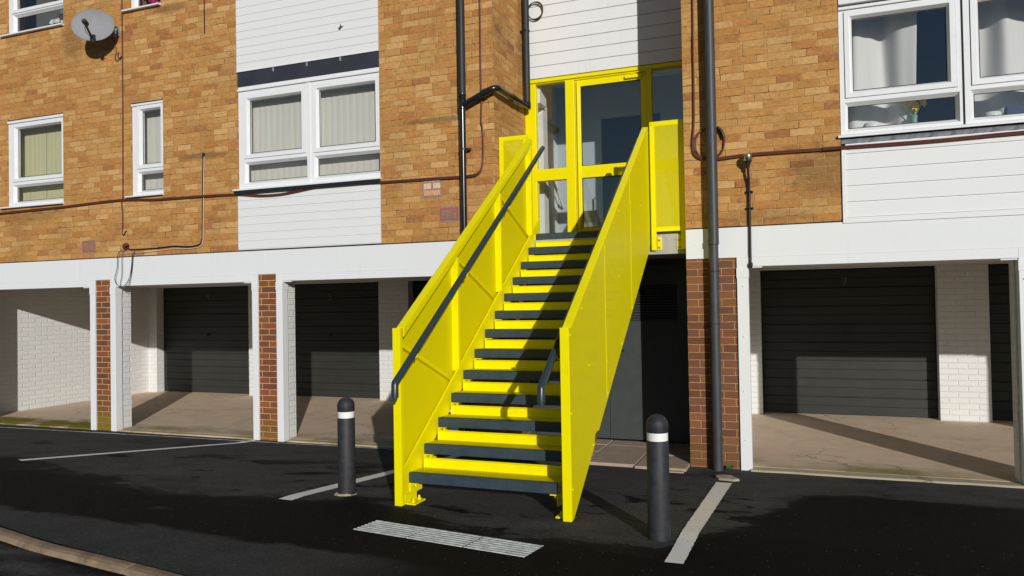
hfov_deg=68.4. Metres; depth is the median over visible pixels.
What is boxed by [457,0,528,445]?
drainpipe
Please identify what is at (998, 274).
garage door
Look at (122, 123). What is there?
cable
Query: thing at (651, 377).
service door
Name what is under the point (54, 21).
ornament
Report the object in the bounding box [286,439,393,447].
threshold strip
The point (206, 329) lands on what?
garage door
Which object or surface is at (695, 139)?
cable coil
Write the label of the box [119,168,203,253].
cable
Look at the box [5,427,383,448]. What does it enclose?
edge line
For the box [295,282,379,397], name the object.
garage door
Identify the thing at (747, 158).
pipe
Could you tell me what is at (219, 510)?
car park
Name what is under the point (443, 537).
tactile tile
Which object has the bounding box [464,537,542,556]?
tactile tile
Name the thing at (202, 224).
cable
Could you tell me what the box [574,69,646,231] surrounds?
entrance door
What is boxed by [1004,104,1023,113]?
box
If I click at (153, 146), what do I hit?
window blind
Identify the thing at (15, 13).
window
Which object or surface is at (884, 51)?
curtain
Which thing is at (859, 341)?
garage door
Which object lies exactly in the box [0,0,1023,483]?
apartment building
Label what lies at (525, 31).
drainpipe
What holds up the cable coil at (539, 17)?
attached to the apartment building
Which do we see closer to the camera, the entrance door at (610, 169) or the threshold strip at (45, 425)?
the entrance door at (610, 169)
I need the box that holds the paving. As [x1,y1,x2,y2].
[589,439,690,472]
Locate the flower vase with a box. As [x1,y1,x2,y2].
[902,100,926,122]
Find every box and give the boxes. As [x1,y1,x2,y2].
[122,243,128,249]
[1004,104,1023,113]
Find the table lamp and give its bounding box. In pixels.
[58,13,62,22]
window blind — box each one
[21,124,63,200]
[144,110,162,189]
[250,95,306,180]
[319,84,379,175]
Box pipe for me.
[743,153,753,267]
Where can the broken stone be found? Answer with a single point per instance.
(726, 478)
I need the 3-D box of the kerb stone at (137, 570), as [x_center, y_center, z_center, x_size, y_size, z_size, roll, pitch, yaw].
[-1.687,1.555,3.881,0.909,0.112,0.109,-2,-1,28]
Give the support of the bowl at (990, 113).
on the apartment building
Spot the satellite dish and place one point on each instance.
(92, 25)
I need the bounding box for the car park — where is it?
[0,424,1023,575]
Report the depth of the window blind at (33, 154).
11.11 m
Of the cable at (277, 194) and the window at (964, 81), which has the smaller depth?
the window at (964, 81)
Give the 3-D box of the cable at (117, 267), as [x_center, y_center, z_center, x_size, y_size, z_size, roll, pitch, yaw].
[-5.217,-0.271,10.150,0.339,0.509,0.031,-1,-1,18]
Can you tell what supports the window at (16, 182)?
in the apartment building
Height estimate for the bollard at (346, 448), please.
0.802 m
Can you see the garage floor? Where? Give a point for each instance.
(913, 446)
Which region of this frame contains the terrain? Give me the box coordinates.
[0,525,185,575]
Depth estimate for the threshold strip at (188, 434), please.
9.82 m
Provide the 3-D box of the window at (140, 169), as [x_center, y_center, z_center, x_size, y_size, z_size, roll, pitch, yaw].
[-4.911,-1.859,10.119,0.635,1.272,0.142,-1,-1,21]
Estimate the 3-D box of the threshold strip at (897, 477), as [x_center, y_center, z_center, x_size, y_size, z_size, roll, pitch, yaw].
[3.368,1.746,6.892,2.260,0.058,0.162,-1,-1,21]
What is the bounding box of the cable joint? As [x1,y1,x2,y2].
[716,126,724,137]
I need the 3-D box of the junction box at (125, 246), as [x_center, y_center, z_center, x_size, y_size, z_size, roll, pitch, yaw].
[-5.206,-0.562,10.174,0.145,0.096,0.074,-2,-2,51]
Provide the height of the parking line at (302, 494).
0.218 m
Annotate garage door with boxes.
[163,286,248,393]
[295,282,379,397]
[413,281,427,302]
[760,266,938,418]
[988,264,1012,419]
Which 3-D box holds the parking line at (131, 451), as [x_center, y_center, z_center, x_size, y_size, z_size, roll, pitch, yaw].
[-4.030,1.793,8.396,0.124,0.180,2.519,-2,-1,41]
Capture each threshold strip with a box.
[0,421,90,429]
[119,429,253,439]
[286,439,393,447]
[750,467,1023,488]
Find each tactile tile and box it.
[353,520,425,537]
[406,528,482,546]
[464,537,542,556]
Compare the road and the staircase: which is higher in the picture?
the staircase
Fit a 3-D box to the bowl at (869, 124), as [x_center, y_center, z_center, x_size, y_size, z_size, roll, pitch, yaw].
[3.399,-1.511,7.119,0.164,0.085,0.164,-1,-1,21]
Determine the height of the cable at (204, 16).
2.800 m
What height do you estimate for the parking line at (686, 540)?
0.188 m
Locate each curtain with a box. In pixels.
[838,12,916,133]
[974,0,1023,116]
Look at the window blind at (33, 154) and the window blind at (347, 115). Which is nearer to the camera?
the window blind at (347, 115)
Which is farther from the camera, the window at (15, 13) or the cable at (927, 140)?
the window at (15, 13)
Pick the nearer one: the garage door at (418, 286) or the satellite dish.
the satellite dish
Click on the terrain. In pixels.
(75, 548)
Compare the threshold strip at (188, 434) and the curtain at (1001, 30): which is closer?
the curtain at (1001, 30)
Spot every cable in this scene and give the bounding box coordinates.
[0,0,483,214]
[115,249,134,286]
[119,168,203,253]
[121,0,126,235]
[128,157,202,249]
[204,0,204,33]
[691,0,822,159]
[823,131,1023,150]
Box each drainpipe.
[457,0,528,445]
[520,0,530,109]
[703,0,722,470]
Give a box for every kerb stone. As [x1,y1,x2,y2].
[0,527,40,549]
[28,541,134,573]
[123,564,182,575]
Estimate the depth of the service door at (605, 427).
9.06 m
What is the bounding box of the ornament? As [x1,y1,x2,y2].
[48,18,60,24]
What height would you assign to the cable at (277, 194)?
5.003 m
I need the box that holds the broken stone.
[715,475,739,481]
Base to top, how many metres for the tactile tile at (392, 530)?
0.012 m
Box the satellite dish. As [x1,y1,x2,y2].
[71,9,121,60]
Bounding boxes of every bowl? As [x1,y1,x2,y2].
[863,122,880,126]
[983,111,1001,115]
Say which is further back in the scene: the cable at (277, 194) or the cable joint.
the cable at (277, 194)
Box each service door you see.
[534,267,610,437]
[608,263,689,441]
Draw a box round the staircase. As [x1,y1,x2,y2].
[391,119,685,521]
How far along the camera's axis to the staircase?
6.20 m
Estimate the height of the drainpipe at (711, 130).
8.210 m
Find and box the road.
[0,541,125,575]
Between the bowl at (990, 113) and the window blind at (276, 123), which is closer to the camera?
the bowl at (990, 113)
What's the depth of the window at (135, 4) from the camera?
10.15 m
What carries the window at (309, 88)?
in the apartment building
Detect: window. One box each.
[0,0,63,37]
[0,114,63,208]
[121,0,160,12]
[125,100,163,197]
[233,67,380,194]
[838,0,1023,137]
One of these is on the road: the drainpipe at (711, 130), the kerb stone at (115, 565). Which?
the kerb stone at (115, 565)
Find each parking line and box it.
[19,440,255,460]
[279,455,459,499]
[665,482,731,563]
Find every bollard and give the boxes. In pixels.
[334,397,356,495]
[646,414,670,541]
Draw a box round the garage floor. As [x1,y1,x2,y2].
[0,391,1018,481]
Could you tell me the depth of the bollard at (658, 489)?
4.52 m
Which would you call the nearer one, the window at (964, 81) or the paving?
the window at (964, 81)
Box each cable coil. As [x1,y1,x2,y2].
[529,1,542,19]
[693,128,724,158]
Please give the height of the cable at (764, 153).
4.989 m
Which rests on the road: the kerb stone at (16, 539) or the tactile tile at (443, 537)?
the kerb stone at (16, 539)

